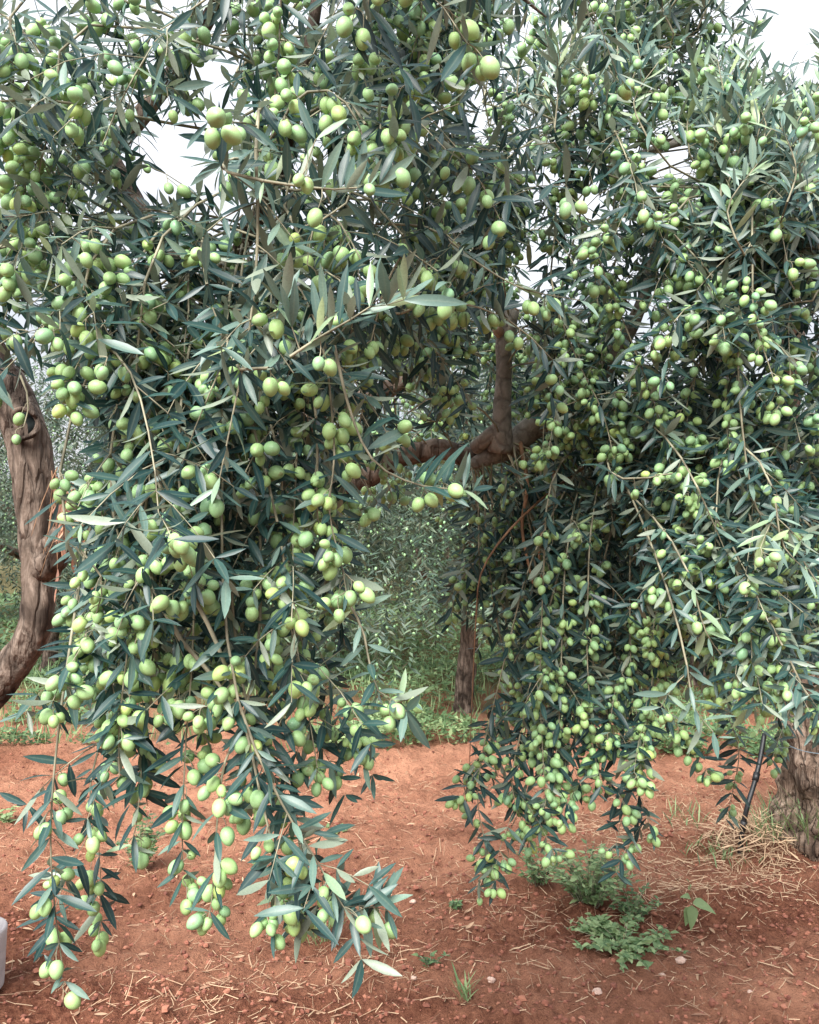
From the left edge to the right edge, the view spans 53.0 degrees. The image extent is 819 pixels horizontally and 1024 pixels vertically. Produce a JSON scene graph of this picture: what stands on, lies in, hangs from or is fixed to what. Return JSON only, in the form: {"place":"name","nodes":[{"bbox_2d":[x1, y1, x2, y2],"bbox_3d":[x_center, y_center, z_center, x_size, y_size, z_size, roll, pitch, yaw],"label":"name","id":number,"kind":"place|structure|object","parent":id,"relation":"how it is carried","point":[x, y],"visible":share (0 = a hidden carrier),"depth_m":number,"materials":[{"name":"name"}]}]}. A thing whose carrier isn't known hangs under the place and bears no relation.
{"place":"outdoors","nodes":[
{"label":"outdoors","id":0,"kind":"place"},
{"bbox_2d":[0,533,818,1023],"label":"ground","id":1,"kind":"structure","parent":0,"point":[412,761],"depth_m":3.31,"materials":[{"name":"red soil"}]},
{"bbox_2d":[0,917,7,987],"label":"marker post","id":2,"kind":"object","parent":1,"relation":"on","point":[3,930],"visible":1,"depth_m":2.74,"materials":[{"name":"grey plastic"}]},
{"bbox_2d":[0,805,18,822],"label":"weed plant","id":3,"kind":"object","parent":1,"relation":"on","point":[4,818],"visible":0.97,"depth_m":4.35,"materials":[{"name":"green plant"}]},
{"bbox_2d":[0,381,80,561],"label":"olive tree","id":4,"kind":"object","parent":1,"relation":"on","point":[1,445],"visible":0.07,"depth_m":13.38,"materials":[{"name":"green plant"}]},
{"bbox_2d":[0,328,178,670],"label":"olive tree","id":5,"kind":"object","parent":1,"relation":"on","point":[6,547],"visible":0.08,"depth_m":8.35,"materials":[{"name":"green plant"}]},
{"bbox_2d":[53,423,134,580],"bbox_3d":[-4.391,0.006,14.006,3.591,3.722,4.011,0,-1,18],"label":"olive tree","id":6,"kind":"object","parent":1,"relation":"on","point":[77,464],"visible":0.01,"depth_m":12.82,"materials":[{"name":"green plant"}]},
{"bbox_2d":[113,806,165,868],"bbox_3d":[-1.199,1.455,3.661,0.253,0.292,0.261,0,-1,0],"label":"weed plant","id":7,"kind":"object","parent":1,"relation":"on","point":[147,832],"visible":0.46,"depth_m":3.67,"materials":[{"name":"green plant"}]},
{"bbox_2d":[40,388,392,658],"bbox_3d":[-1.913,0.019,8.461,3.863,3.520,3.353,0,-1,-25],"label":"olive tree","id":8,"kind":"object","parent":1,"relation":"on","point":[269,603],"visible":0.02,"depth_m":7.81,"materials":[{"name":"green plant"}]},
{"bbox_2d":[307,883,348,947],"bbox_3d":[-0.333,1.514,3.057,0.339,0.184,0.277,1,-1,-40],"label":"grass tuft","id":9,"kind":"object","parent":1,"relation":"on","point":[321,938],"visible":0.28,"depth_m":3.05,"materials":[{"name":"green plant"}]},
{"bbox_2d":[325,823,349,834],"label":"weed plant","id":10,"kind":"object","parent":1,"relation":"on","point":[327,825],"visible":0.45,"depth_m":4.09,"materials":[{"name":"green plant"}]},
{"bbox_2d":[0,0,693,1009],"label":"olive tree","id":11,"kind":"object","parent":1,"relation":"on","point":[200,508],"visible":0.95,"depth_m":1.05,"materials":[{"name":"green plant"}]},
{"bbox_2d":[265,398,452,650],"bbox_3d":[-0.805,-0.013,10.491,3.468,3.677,4.095,-1,-1,37],"label":"olive tree","id":12,"kind":"object","parent":1,"relation":"on","point":[391,519],"depth_m":9.83,"materials":[{"name":"green plant"}]},
{"bbox_2d":[0,589,784,758],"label":"ground cover","id":13,"kind":"object","parent":1,"relation":"on","point":[441,722],"visible":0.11,"depth_m":7.29,"materials":[{"name":"green plant"}]},
{"bbox_2d":[0,466,811,565],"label":"orchard treeline","id":14,"kind":"object","parent":1,"relation":"on","point":[66,492],"depth_m":23.48,"materials":[{"name":"green plant"}]},
{"bbox_2d":[0,742,818,1023],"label":"soil clods","id":15,"kind":"object","parent":1,"relation":"on","point":[520,998],"visible":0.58,"depth_m":3.00,"materials":[{"name":"brown soil"}]},
{"bbox_2d":[0,749,818,1023],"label":"straw","id":16,"kind":"object","parent":1,"relation":"on","point":[467,926],"visible":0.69,"depth_m":3.17,"materials":[{"name":"beige plant"}]},
{"bbox_2d":[354,487,490,610],"bbox_3d":[0.398,0.058,15.261,4.056,3.696,3.521,0,-1,-7],"label":"olive tree","id":17,"kind":"object","parent":1,"relation":"on","point":[414,556],"visible":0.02,"depth_m":14.84,"materials":[{"name":"green plant"}]},
{"bbox_2d":[412,950,449,966],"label":"weed plant","id":18,"kind":"object","parent":1,"relation":"on","point":[430,961],"visible":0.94,"depth_m":2.86,"materials":[{"name":"green plant"}]},
{"bbox_2d":[448,899,462,909],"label":"weed plant","id":19,"kind":"object","parent":1,"relation":"on","point":[453,904],"visible":0.96,"depth_m":3.32,"materials":[{"name":"green plant"}]},
{"bbox_2d":[451,961,483,1001],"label":"grass tuft","id":20,"kind":"object","parent":1,"relation":"on","point":[465,990],"visible":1,"depth_m":2.69,"materials":[{"name":"green plant"}]},
{"bbox_2d":[270,321,707,713],"bbox_3d":[0.617,0.027,7.087,4.045,3.509,4.097,0,-1,-17],"label":"olive tree","id":21,"kind":"object","parent":1,"relation":"on","point":[445,534],"visible":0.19,"depth_m":6.09,"materials":[{"name":"green plant"}]},
{"bbox_2d":[487,976,495,982],"bbox_3d":[0.276,1.592,2.793,0.028,0.020,0.025,1,-1,-36],"label":"stone","id":22,"kind":"object","parent":1,"relation":"on","point":[491,979],"visible":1,"depth_m":2.79,"materials":[{"name":"beige stone"}]},
{"bbox_2d":[511,843,567,886],"bbox_3d":[0.535,1.519,3.518,0.291,0.170,0.247,0,-1,0],"label":"weed plant","id":23,"kind":"object","parent":1,"relation":"on","point":[532,872],"visible":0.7,"depth_m":3.52,"materials":[{"name":"green plant"}]},
{"bbox_2d":[359,0,818,905],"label":"olive tree","id":24,"kind":"object","parent":1,"relation":"on","point":[711,480],"visible":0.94,"depth_m":1.53,"materials":[{"name":"green plant"}]},
{"bbox_2d":[535,838,643,908],"bbox_3d":[0.721,1.478,3.374,0.430,0.279,0.440,0,-1,0],"label":"weed plant","id":25,"kind":"object","parent":1,"relation":"on","point":[592,890],"visible":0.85,"depth_m":3.32,"materials":[{"name":"green plant"}]},
{"bbox_2d":[592,988,601,994],"bbox_3d":[0.624,1.593,2.725,0.032,0.022,0.025,0,-1,24],"label":"stone","id":26,"kind":"object","parent":1,"relation":"on","point":[597,990],"visible":1,"depth_m":2.72,"materials":[{"name":"beige stone"}]},
{"bbox_2d":[472,344,730,639],"bbox_3d":[2.437,-0.136,10.956,4.132,3.900,3.832,-1,-1,41],"label":"olive tree","id":27,"kind":"object","parent":1,"relation":"on","point":[533,445],"depth_m":10.74,"materials":[{"name":"green plant"}]},
{"bbox_2d":[566,911,690,972],"bbox_3d":[0.787,1.577,3.028,0.391,0.077,0.439,1,-1,-36],"label":"plant","id":28,"kind":"object","parent":1,"relation":"on","point":[610,935],"visible":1,"depth_m":3.03,"materials":[{"name":"green plant"}]},
{"bbox_2d":[609,882,661,921],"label":"weed plant","id":29,"kind":"object","parent":1,"relation":"on","point":[626,907],"visible":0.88,"depth_m":3.27,"materials":[{"name":"green plant"}]},
{"bbox_2d":[675,956,686,963],"bbox_3d":[0.949,1.570,2.874,0.036,0.024,0.030,1,-1,-37],"label":"stone","id":30,"kind":"object","parent":1,"relation":"on","point":[680,960],"visible":1,"depth_m":2.87,"materials":[{"name":"beige stone"}]},
{"bbox_2d":[660,798,709,827],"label":"grass tuft","id":31,"kind":"object","parent":1,"relation":"on","point":[695,821],"visible":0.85,"depth_m":4.37,"materials":[{"name":"green plant"}]},
{"bbox_2d":[675,879,715,930],"bbox_3d":[1.092,1.522,3.147,0.157,0.224,0.049,0,-1,21],"label":"seedling","id":32,"kind":"object","parent":1,"relation":"on","point":[690,915],"visible":0.97,"depth_m":3.15,"materials":[{"name":"green plant"}]},
{"bbox_2d":[573,307,818,685],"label":"olive tree","id":33,"kind":"object","parent":1,"relation":"on","point":[695,680],"depth_m":7.90,"materials":[{"name":"green plant"}]},
{"bbox_2d":[681,831,766,867],"bbox_3d":[1.481,1.574,3.833,0.338,0.085,0.340,1,-1,-42],"label":"grass tuft","id":34,"kind":"object","parent":1,"relation":"on","point":[724,853],"visible":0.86,"depth_m":3.84,"materials":[{"name":"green plant"}]},
{"bbox_2d":[691,797,805,866],"bbox_3d":[1.630,1.509,3.879,0.518,0.295,0.553,0,-1,0],"label":"dry grass heap","id":35,"kind":"object","parent":1,"relation":"on","point":[749,821],"visible":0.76,"depth_m":3.84,"materials":[{"name":"plant"}]},
{"bbox_2d":[737,733,766,854],"bbox_3d":[1.644,1.361,3.912,0.262,0.574,0.050,1,-1,-38],"label":"irrigation pipe","id":36,"kind":"object","parent":1,"relation":"on","point":[755,780],"visible":0.84,"depth_m":3.87,"materials":[{"name":"grey plastic"}]},
{"bbox_2d":[728,788,810,843],"bbox_3d":[1.696,1.447,3.914,0.452,0.202,0.445,0,-1,0],"label":"grass tuft","id":37,"kind":"object","parent":1,"relation":"on","point":[763,822],"visible":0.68,"depth_m":3.87,"materials":[{"name":"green plant"}]},
{"bbox_2d":[756,780,818,844],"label":"grass tuft","id":38,"kind":"object","parent":1,"relation":"on","point":[807,833],"visible":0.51,"depth_m":3.75,"materials":[{"name":"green plant"}]},
{"bbox_2d":[0,0,818,512],"label":"sky","id":39,"kind":"structure","parent":0,"point":[784,35],"materials":[{"name":"white"}]}
]}

